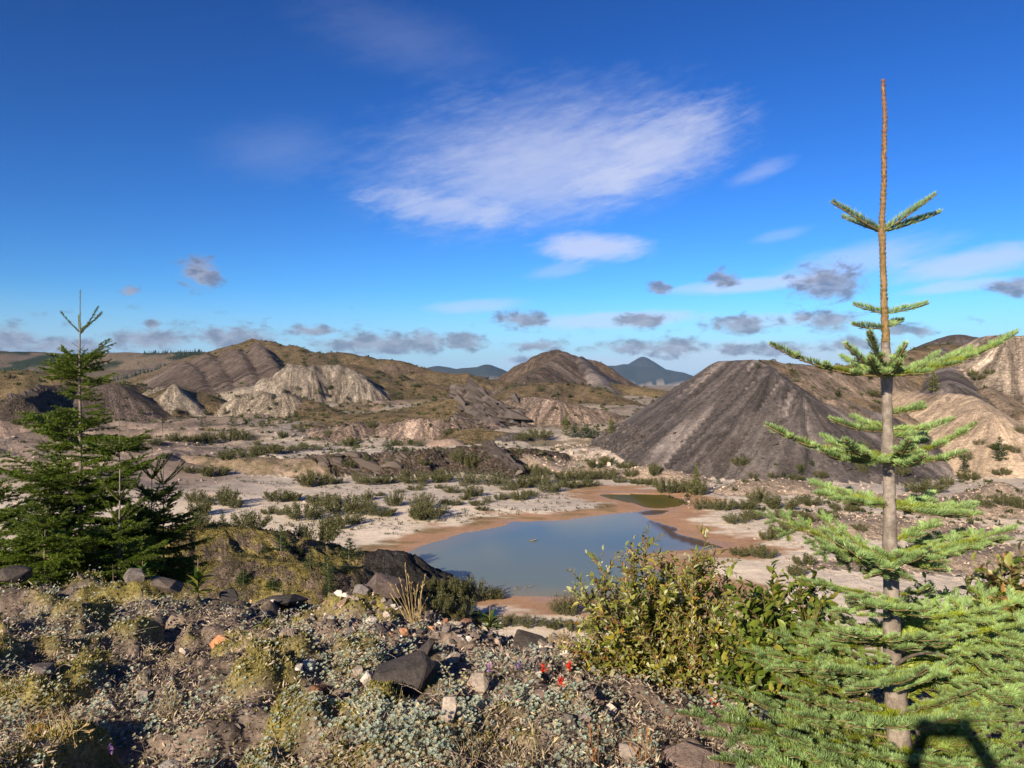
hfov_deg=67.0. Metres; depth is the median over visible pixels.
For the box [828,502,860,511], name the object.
willow shrub
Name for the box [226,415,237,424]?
conifer
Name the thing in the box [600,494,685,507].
pond
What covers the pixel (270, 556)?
hummock tufts
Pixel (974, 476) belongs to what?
willow shrub
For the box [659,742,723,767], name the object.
boulder
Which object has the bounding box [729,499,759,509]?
willow shrub
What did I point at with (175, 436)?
willow shrub
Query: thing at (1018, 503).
willow shrub
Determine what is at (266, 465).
hill
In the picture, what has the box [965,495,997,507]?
willow shrub
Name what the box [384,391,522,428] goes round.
hill
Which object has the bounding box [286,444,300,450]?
willow shrub
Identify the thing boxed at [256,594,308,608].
boulder
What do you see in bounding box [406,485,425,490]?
willow shrub
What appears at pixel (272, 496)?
willow shrub
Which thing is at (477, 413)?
rock outcrop
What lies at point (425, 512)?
willow shrub
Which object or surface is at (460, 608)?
willow shrub
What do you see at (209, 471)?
willow shrub
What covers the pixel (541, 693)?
rock
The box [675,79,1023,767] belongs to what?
fir tree
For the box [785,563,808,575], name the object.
willow shrub
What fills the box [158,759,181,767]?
rock
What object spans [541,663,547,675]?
wildflower
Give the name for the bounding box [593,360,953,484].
hill
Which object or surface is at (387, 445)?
conifer
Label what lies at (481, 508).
willow shrub
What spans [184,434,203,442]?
willow shrub
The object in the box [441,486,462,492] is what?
willow shrub
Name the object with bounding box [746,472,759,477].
willow shrub
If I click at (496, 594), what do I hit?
willow shrub
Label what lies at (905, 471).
willow shrub
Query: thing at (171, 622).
rock
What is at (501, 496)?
willow shrub
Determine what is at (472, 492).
willow shrub
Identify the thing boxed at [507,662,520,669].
rock
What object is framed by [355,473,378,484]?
willow shrub
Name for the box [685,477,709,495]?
willow shrub
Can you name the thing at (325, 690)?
rock
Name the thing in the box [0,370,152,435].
hill
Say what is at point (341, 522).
willow shrub
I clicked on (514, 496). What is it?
willow shrub
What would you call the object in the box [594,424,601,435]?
conifer
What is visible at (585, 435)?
conifer
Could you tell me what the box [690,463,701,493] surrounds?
conifer
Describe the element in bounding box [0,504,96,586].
conifer tree
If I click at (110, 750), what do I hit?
wildflower
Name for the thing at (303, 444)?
willow shrub
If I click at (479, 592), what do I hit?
willow shrub
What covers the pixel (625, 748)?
rock
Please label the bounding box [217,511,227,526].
conifer
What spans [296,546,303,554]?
conifer
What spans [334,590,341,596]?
rock
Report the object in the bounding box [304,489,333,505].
willow shrub
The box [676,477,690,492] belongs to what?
willow shrub
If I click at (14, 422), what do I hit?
willow shrub
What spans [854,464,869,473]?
willow shrub
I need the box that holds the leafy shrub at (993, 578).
[912,532,1023,691]
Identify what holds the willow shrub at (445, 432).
on the hill at (411, 428)
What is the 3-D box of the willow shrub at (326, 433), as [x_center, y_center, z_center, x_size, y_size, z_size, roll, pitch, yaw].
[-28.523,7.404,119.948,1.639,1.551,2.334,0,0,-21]
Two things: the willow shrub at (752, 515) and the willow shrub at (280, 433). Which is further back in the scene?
the willow shrub at (280, 433)
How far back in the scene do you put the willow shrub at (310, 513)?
56.52 m
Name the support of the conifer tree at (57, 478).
on the knoll
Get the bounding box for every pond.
[408,510,722,596]
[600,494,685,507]
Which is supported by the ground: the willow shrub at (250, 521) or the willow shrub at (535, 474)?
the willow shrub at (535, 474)
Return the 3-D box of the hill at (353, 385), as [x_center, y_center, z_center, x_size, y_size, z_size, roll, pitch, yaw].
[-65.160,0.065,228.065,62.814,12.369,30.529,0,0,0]
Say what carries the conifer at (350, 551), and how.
on the hill at (392, 563)
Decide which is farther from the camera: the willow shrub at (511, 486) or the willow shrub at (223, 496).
the willow shrub at (511, 486)
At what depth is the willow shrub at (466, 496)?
66.14 m
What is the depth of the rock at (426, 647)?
4.52 m
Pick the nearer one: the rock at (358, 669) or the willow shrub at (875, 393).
the rock at (358, 669)
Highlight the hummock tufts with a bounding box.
[27,520,483,629]
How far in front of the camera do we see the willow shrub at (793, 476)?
76.14 m
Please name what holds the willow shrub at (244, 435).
on the ground
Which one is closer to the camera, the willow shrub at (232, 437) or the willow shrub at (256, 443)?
the willow shrub at (256, 443)
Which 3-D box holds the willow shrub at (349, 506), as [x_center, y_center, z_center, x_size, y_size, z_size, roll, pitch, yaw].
[-12.906,9.022,59.708,4.056,2.042,4.186,0,0,40]
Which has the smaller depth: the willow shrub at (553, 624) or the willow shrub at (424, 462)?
the willow shrub at (553, 624)
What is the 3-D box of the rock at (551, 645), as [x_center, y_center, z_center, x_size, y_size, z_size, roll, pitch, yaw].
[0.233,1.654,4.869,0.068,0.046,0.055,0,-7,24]
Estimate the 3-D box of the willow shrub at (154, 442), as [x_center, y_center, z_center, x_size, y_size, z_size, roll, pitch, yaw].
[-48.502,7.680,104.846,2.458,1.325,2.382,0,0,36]
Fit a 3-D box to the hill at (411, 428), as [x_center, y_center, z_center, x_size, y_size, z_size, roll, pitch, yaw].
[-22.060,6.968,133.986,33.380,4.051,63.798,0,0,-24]
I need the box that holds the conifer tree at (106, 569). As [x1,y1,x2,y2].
[61,419,168,582]
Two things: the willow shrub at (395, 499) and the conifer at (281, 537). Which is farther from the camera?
the willow shrub at (395, 499)
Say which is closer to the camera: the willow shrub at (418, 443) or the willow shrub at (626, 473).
the willow shrub at (626, 473)
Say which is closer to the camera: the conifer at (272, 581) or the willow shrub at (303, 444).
the conifer at (272, 581)
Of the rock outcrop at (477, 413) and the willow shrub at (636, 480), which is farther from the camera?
the rock outcrop at (477, 413)
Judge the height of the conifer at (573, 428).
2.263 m
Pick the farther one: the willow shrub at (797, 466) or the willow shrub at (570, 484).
the willow shrub at (797, 466)
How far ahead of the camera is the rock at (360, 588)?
5.76 m
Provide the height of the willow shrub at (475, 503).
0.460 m
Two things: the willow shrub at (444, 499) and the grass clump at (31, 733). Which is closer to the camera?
the grass clump at (31, 733)
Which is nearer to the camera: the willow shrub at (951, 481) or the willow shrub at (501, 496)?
the willow shrub at (501, 496)
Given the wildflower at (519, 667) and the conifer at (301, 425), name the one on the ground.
the conifer at (301, 425)
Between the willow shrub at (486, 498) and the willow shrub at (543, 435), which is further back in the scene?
the willow shrub at (543, 435)
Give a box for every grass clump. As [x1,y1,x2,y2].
[15,709,60,740]
[43,694,92,746]
[155,678,182,724]
[387,563,428,624]
[448,726,492,767]
[513,718,558,767]
[546,625,576,648]
[580,717,613,767]
[611,727,664,767]
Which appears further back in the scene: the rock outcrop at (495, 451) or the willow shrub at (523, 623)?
the rock outcrop at (495, 451)
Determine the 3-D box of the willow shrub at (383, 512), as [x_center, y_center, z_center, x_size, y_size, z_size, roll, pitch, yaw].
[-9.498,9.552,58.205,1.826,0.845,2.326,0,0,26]
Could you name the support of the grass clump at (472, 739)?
on the knoll
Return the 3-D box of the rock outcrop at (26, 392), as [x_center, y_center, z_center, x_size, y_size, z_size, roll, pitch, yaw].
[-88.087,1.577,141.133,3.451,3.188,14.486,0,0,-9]
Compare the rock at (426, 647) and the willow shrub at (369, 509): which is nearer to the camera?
the rock at (426, 647)
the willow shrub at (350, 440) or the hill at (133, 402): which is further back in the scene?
the hill at (133, 402)
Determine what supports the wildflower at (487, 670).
on the knoll
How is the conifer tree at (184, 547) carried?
on the knoll
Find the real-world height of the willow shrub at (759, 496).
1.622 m
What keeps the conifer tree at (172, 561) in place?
on the knoll
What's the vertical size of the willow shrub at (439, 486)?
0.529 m
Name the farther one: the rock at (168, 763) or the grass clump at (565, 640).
the grass clump at (565, 640)
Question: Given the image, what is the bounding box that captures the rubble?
[1,359,1023,588]
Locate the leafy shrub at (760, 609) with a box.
[699,560,870,717]
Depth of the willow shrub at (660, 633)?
4.42 m
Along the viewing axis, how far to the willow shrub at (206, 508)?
58.24 m
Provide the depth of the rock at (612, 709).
3.81 m
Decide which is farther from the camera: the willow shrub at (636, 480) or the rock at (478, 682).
the willow shrub at (636, 480)
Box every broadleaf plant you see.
[137,561,149,573]
[186,561,215,595]
[252,617,274,628]
[473,607,503,630]
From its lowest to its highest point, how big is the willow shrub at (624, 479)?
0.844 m
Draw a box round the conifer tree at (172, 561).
[116,452,199,582]
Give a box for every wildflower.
[106,743,113,764]
[486,662,492,675]
[517,661,522,674]
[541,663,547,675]
[557,676,562,691]
[565,661,571,671]
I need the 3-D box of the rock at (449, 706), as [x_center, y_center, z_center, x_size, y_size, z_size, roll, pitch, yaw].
[-0.284,1.456,3.439,0.069,0.129,0.058,5,-8,-11]
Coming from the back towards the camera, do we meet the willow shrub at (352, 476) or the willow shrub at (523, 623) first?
the willow shrub at (352, 476)
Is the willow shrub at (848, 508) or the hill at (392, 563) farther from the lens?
the willow shrub at (848, 508)
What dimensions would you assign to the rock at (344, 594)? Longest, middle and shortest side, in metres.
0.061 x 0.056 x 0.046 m
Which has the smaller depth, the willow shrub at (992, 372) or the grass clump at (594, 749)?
the grass clump at (594, 749)
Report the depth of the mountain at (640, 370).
5282.99 m
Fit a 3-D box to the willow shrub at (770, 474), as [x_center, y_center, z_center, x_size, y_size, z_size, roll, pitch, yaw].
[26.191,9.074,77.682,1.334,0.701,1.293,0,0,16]
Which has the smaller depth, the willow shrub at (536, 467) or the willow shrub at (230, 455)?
the willow shrub at (536, 467)
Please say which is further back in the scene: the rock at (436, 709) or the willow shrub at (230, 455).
the willow shrub at (230, 455)
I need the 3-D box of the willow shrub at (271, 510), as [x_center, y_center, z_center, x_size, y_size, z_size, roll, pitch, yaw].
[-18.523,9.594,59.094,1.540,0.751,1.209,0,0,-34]
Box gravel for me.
[0,574,925,764]
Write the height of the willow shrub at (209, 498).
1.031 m
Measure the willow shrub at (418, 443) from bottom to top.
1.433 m
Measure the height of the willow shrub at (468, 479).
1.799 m
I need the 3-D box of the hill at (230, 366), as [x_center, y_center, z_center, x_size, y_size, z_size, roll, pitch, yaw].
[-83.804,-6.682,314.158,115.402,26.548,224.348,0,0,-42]
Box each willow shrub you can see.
[11,419,27,424]
[19,410,44,418]
[146,437,164,445]
[164,432,187,441]
[179,509,214,529]
[183,466,197,472]
[183,487,207,502]
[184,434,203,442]
[185,498,212,514]
[195,462,230,476]
[201,430,218,442]
[202,495,217,503]
[215,448,236,460]
[215,481,240,505]
[218,426,240,441]
[226,496,243,508]
[228,507,274,529]
[237,430,254,439]
[237,447,267,455]
[253,440,261,444]
[254,441,284,453]
[260,506,278,514]
[261,486,294,502]
[277,430,288,436]
[280,498,328,520]
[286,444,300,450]
[287,491,302,501]
[292,467,329,487]
[293,514,345,543]
[298,441,309,447]
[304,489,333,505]
[310,445,323,449]
[319,490,369,514]
[323,429,332,435]
[323,510,366,525]
[326,474,342,484]
[326,516,347,528]
[341,435,355,445]
[343,459,355,467]
[351,470,361,480]
[353,494,379,516]
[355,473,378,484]
[361,489,374,499]
[366,421,378,427]
[370,473,401,483]
[372,507,398,516]
[373,491,385,495]
[384,488,404,506]
[390,439,400,444]
[397,469,430,483]
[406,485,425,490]
[406,487,434,508]
[408,499,452,520]
[408,505,431,519]
[412,439,422,446]
[419,459,431,465]
[425,576,445,591]
[426,587,456,613]
[429,467,457,482]
[431,574,470,600]
[435,484,445,488]
[437,498,450,503]
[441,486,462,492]
[442,499,464,505]
[443,428,453,434]
[449,595,477,615]
[450,447,471,463]
[454,469,486,484]
[457,571,493,602]
[459,492,471,499]
[461,483,483,496]
[463,453,482,467]
[468,500,485,505]
[468,609,488,622]
[473,506,489,510]
[478,470,514,486]
[481,587,504,599]
[483,495,493,502]
[492,612,520,627]
[494,493,505,499]
[497,481,520,490]
[503,475,539,487]
[508,489,529,500]
[514,432,531,439]
[517,611,544,628]
[521,428,554,439]
[521,488,539,496]
[523,462,540,473]
[526,464,555,484]
[534,477,563,492]
[537,466,550,474]
[540,617,568,629]
[546,590,580,615]
[552,468,573,481]
[556,478,581,487]
[557,523,744,694]
[563,618,585,632]
[567,463,602,480]
[574,478,603,486]
[586,457,604,467]
[586,466,617,479]
[599,455,614,464]
[612,476,628,482]
[614,460,637,468]
[622,468,639,476]
[628,477,645,483]
[641,477,657,484]
[647,462,662,475]
[652,477,683,492]
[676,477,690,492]
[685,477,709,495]
[690,494,712,509]
[706,496,736,510]
[721,512,749,524]
[728,545,752,556]
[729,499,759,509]
[730,455,750,465]
[738,507,766,519]
[745,484,769,502]
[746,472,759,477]
[749,542,777,558]
[758,527,779,540]
[761,493,799,509]
[766,472,778,477]
[768,520,789,535]
[772,509,797,518]
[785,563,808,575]
[786,473,804,479]
[791,551,818,565]
[794,491,824,506]
[795,462,805,469]
[795,507,842,520]
[812,470,828,477]
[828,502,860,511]
[851,523,867,530]
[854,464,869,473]
[860,440,871,449]
[866,389,881,395]
[895,467,911,475]
[898,476,953,493]
[939,473,954,485]
[955,468,981,480]
[958,448,975,460]
[965,368,978,375]
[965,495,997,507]
[969,373,986,379]
[970,438,987,444]
[983,368,996,373]
[986,443,1013,450]
[989,492,1021,505]
[992,466,1012,475]
[1007,496,1023,508]
[1008,445,1020,452]
[1013,424,1023,432]
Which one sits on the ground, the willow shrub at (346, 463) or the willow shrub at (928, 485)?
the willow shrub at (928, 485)
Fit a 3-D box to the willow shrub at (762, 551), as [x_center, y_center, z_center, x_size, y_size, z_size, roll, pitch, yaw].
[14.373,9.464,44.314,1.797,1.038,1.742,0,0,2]
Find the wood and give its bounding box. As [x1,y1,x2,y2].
[10,349,204,380]
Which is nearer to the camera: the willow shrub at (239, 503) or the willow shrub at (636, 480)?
the willow shrub at (239, 503)
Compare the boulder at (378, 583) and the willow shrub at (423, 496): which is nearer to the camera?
the boulder at (378, 583)
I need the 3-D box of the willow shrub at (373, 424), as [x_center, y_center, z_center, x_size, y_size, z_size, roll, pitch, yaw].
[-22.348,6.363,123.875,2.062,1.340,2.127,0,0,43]
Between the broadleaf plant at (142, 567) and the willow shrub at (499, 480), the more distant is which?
the willow shrub at (499, 480)
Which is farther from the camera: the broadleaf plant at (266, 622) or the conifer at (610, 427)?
the conifer at (610, 427)
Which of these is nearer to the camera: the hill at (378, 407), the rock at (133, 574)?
the rock at (133, 574)
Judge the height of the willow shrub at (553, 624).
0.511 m
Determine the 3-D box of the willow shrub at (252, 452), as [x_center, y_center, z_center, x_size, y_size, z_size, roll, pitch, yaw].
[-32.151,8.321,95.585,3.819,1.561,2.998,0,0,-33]
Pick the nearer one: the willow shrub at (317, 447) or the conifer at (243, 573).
the conifer at (243, 573)
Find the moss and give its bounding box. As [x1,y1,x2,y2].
[0,571,764,767]
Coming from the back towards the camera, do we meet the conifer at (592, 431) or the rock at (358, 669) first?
the conifer at (592, 431)
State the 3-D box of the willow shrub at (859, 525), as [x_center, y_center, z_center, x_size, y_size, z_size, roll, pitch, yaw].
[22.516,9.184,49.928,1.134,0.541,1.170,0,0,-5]
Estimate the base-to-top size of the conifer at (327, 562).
0.967 m
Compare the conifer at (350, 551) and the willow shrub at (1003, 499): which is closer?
the conifer at (350, 551)
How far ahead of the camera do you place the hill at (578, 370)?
299.09 m
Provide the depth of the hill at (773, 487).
57.19 m
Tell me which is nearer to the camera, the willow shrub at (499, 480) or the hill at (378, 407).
the willow shrub at (499, 480)
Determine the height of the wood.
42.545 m
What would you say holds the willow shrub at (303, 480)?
on the ground
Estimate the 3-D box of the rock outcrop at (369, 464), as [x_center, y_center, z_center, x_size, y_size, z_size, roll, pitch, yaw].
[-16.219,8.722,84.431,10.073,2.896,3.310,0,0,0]
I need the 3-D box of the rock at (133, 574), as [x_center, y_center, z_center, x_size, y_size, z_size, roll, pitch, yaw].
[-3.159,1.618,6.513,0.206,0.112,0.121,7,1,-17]
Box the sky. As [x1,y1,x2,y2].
[0,0,1023,375]
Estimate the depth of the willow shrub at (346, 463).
83.49 m
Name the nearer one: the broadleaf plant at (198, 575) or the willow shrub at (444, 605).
the broadleaf plant at (198, 575)
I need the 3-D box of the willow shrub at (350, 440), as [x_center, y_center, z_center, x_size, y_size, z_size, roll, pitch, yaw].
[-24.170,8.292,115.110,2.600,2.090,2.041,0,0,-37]
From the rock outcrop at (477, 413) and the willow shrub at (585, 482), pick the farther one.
the rock outcrop at (477, 413)
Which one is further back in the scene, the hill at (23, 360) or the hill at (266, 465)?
the hill at (23, 360)
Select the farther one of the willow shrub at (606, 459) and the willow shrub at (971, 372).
the willow shrub at (971, 372)
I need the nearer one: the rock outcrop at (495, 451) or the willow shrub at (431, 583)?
the willow shrub at (431, 583)
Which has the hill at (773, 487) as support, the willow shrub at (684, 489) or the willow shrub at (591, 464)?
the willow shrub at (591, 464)
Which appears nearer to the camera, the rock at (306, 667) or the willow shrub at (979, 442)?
the rock at (306, 667)
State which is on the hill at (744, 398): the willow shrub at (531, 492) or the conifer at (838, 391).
the conifer at (838, 391)
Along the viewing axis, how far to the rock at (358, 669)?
4.20 m
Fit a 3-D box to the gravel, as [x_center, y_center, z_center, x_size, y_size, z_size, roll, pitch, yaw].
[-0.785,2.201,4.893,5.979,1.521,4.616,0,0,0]
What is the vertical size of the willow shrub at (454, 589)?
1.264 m
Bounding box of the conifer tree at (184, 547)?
[132,419,210,593]
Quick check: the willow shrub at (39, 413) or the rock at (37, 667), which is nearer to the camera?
the rock at (37, 667)
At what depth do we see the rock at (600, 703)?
3.78 m
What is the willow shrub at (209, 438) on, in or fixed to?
on the ground
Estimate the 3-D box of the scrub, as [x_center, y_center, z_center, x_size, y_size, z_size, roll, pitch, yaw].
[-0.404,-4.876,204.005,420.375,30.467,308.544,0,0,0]
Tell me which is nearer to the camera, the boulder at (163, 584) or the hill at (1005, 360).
the boulder at (163, 584)
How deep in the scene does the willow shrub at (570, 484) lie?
74.12 m
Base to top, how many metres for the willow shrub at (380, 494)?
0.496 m
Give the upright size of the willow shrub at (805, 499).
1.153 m
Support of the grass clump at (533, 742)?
on the knoll
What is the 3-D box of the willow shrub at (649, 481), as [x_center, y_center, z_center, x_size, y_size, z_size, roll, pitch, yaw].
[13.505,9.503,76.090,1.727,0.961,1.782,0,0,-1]
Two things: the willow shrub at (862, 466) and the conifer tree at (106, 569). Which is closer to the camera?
the conifer tree at (106, 569)
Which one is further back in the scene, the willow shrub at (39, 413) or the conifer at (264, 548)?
the willow shrub at (39, 413)
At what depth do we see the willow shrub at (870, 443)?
80.07 m
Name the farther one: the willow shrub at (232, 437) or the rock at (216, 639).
the willow shrub at (232, 437)
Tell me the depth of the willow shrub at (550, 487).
70.87 m
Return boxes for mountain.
[427,364,506,378]
[608,357,692,384]
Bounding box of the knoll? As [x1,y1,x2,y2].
[0,575,1023,767]
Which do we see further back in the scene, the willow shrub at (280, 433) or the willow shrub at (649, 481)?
the willow shrub at (280, 433)
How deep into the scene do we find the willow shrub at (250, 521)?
34.86 m
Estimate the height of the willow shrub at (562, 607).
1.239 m
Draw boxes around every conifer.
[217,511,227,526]
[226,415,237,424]
[234,568,251,583]
[260,545,268,552]
[262,578,279,590]
[271,524,290,551]
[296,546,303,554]
[297,422,305,431]
[301,550,318,568]
[320,555,335,579]
[321,571,336,593]
[338,561,350,570]
[339,538,362,559]
[381,438,393,448]
[562,414,571,434]
[566,423,581,437]
[577,425,594,437]
[587,428,598,438]
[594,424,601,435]
[606,415,613,433]
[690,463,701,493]
[836,387,842,396]
[927,372,939,392]
[959,456,970,471]
[992,436,1008,460]
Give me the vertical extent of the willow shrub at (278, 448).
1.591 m
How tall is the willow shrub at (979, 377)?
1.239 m
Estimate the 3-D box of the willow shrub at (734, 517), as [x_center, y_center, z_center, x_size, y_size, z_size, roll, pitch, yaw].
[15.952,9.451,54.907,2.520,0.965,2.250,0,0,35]
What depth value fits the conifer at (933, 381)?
107.45 m
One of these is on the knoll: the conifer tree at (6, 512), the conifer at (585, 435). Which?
the conifer tree at (6, 512)
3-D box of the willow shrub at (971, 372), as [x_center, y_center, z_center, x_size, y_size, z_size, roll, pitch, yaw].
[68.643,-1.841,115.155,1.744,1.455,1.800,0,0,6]
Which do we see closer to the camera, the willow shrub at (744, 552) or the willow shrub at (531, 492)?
the willow shrub at (744, 552)
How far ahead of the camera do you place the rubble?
87.31 m
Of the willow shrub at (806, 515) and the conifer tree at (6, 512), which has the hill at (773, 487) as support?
the willow shrub at (806, 515)
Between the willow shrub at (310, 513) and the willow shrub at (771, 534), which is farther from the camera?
the willow shrub at (310, 513)
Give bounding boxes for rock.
[0,565,32,582]
[32,662,55,678]
[123,568,146,582]
[136,689,147,705]
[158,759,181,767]
[165,612,186,631]
[209,635,226,649]
[218,587,238,602]
[279,628,294,637]
[302,658,315,671]
[311,685,331,695]
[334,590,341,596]
[341,592,348,598]
[352,665,363,675]
[353,584,370,594]
[359,671,372,684]
[399,627,408,635]
[417,639,434,655]
[427,707,439,718]
[440,696,456,722]
[447,652,460,663]
[459,618,471,627]
[469,673,488,692]
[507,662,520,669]
[535,686,548,702]
[545,643,553,649]
[564,713,576,732]
[580,689,595,700]
[593,699,604,709]
[603,702,616,715]
[618,741,637,759]
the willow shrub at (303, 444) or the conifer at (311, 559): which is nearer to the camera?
the conifer at (311, 559)
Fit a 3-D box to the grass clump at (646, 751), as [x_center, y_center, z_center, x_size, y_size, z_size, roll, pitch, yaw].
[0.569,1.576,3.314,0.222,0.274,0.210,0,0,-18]
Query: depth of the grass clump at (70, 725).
3.34 m
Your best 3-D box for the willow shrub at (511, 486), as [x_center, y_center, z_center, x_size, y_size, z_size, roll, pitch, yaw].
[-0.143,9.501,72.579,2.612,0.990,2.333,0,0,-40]
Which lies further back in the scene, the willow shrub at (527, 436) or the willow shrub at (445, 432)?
the willow shrub at (445, 432)
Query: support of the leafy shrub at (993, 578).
on the knoll
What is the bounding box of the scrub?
[0,338,1023,526]
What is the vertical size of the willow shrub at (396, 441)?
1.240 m
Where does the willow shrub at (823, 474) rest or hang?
on the hill at (744, 398)
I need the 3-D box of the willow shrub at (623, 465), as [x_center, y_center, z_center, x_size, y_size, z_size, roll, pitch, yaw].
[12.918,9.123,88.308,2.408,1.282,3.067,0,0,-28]
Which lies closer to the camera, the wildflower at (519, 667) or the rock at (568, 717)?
the rock at (568, 717)
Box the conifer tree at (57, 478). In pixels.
[0,290,169,589]
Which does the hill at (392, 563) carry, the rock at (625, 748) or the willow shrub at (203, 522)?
the willow shrub at (203, 522)
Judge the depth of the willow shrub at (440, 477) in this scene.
78.34 m
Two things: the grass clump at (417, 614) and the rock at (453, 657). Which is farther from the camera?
the grass clump at (417, 614)
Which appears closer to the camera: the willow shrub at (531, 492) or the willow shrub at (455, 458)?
the willow shrub at (531, 492)
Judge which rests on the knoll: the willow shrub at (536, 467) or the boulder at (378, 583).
the boulder at (378, 583)
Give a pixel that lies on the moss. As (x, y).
(96, 728)
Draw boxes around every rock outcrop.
[4,384,55,401]
[317,450,408,476]
[447,379,534,427]
[447,403,503,424]
[475,440,526,471]
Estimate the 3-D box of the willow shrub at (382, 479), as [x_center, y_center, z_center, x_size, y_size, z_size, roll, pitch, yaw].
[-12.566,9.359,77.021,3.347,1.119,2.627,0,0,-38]
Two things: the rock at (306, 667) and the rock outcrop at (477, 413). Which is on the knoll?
the rock at (306, 667)
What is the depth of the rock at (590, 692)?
3.81 m
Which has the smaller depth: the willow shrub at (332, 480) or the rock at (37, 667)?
the rock at (37, 667)
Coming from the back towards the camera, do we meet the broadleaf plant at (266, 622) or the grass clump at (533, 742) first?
the broadleaf plant at (266, 622)
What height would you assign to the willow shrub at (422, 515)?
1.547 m
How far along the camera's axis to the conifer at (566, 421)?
114.67 m
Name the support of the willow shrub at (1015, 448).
on the hill at (1004, 418)
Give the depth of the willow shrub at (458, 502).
63.41 m
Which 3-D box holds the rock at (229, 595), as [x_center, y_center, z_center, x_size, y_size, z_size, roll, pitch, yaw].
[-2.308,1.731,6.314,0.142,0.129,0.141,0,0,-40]
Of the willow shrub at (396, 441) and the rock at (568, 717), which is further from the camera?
the willow shrub at (396, 441)
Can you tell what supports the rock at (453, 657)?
on the knoll
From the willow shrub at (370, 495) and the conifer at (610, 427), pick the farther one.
the conifer at (610, 427)
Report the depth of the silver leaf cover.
3.67 m
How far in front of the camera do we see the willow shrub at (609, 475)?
80.52 m
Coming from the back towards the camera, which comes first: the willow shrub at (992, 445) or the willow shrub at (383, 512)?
the willow shrub at (992, 445)
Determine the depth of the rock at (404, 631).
5.21 m
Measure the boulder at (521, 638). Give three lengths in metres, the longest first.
0.285 x 0.266 x 0.176 m
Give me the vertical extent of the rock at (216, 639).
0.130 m
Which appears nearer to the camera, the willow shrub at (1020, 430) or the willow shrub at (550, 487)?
the willow shrub at (550, 487)
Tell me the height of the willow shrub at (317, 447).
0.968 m
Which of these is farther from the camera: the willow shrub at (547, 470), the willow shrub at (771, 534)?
the willow shrub at (547, 470)
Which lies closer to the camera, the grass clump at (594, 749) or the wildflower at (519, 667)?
the grass clump at (594, 749)
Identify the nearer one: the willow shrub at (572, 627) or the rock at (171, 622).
the rock at (171, 622)
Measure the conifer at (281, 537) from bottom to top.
1.302 m
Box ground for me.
[0,375,1023,666]
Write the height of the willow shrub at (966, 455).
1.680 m
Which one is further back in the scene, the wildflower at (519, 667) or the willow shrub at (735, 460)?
the willow shrub at (735, 460)
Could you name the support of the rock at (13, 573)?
on the knoll
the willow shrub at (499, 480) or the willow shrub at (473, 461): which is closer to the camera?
the willow shrub at (499, 480)
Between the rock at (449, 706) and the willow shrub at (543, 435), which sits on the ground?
the willow shrub at (543, 435)
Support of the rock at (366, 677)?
on the knoll
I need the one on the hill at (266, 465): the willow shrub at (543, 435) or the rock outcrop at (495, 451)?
the rock outcrop at (495, 451)
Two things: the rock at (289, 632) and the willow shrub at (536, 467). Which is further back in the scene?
the willow shrub at (536, 467)
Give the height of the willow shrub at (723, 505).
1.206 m
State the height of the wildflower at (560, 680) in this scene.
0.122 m
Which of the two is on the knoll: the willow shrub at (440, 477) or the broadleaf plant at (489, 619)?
the broadleaf plant at (489, 619)
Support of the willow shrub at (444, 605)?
on the hill at (392, 563)
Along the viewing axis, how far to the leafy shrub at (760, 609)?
3.94 m
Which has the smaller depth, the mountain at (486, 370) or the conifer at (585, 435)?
the conifer at (585, 435)
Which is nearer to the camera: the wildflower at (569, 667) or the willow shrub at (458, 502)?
the wildflower at (569, 667)
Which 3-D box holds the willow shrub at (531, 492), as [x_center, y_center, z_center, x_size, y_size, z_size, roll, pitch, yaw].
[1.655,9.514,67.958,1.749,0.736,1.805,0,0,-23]
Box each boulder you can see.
[150,575,182,592]
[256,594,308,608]
[366,572,405,598]
[372,651,435,697]
[511,629,547,649]
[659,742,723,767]
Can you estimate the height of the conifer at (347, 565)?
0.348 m
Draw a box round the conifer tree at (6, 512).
[0,477,51,586]
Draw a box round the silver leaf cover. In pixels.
[0,565,935,767]
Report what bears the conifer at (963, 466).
on the hill at (1004, 418)
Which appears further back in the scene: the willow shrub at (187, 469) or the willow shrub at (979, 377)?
the willow shrub at (979, 377)
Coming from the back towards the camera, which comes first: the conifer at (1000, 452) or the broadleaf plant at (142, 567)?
the conifer at (1000, 452)
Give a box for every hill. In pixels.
[0,351,205,382]
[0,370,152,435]
[3,522,481,629]
[73,384,170,421]
[126,339,516,403]
[143,384,348,417]
[150,398,447,430]
[182,445,575,477]
[217,363,390,403]
[271,410,534,446]
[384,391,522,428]
[487,382,643,405]
[496,350,668,396]
[501,397,626,427]
[554,464,1023,574]
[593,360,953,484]
[891,334,1023,408]
[892,386,1023,478]
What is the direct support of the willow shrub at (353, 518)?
on the ground
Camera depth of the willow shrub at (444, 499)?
63.92 m
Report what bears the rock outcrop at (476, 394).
on the hill at (437, 405)
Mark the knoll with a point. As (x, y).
(270, 609)
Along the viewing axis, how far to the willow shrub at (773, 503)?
60.75 m
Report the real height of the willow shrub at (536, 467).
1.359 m
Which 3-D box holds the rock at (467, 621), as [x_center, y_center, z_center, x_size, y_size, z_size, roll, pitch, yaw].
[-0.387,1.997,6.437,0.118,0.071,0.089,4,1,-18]
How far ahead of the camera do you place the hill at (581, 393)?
213.28 m
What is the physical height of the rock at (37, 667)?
0.118 m

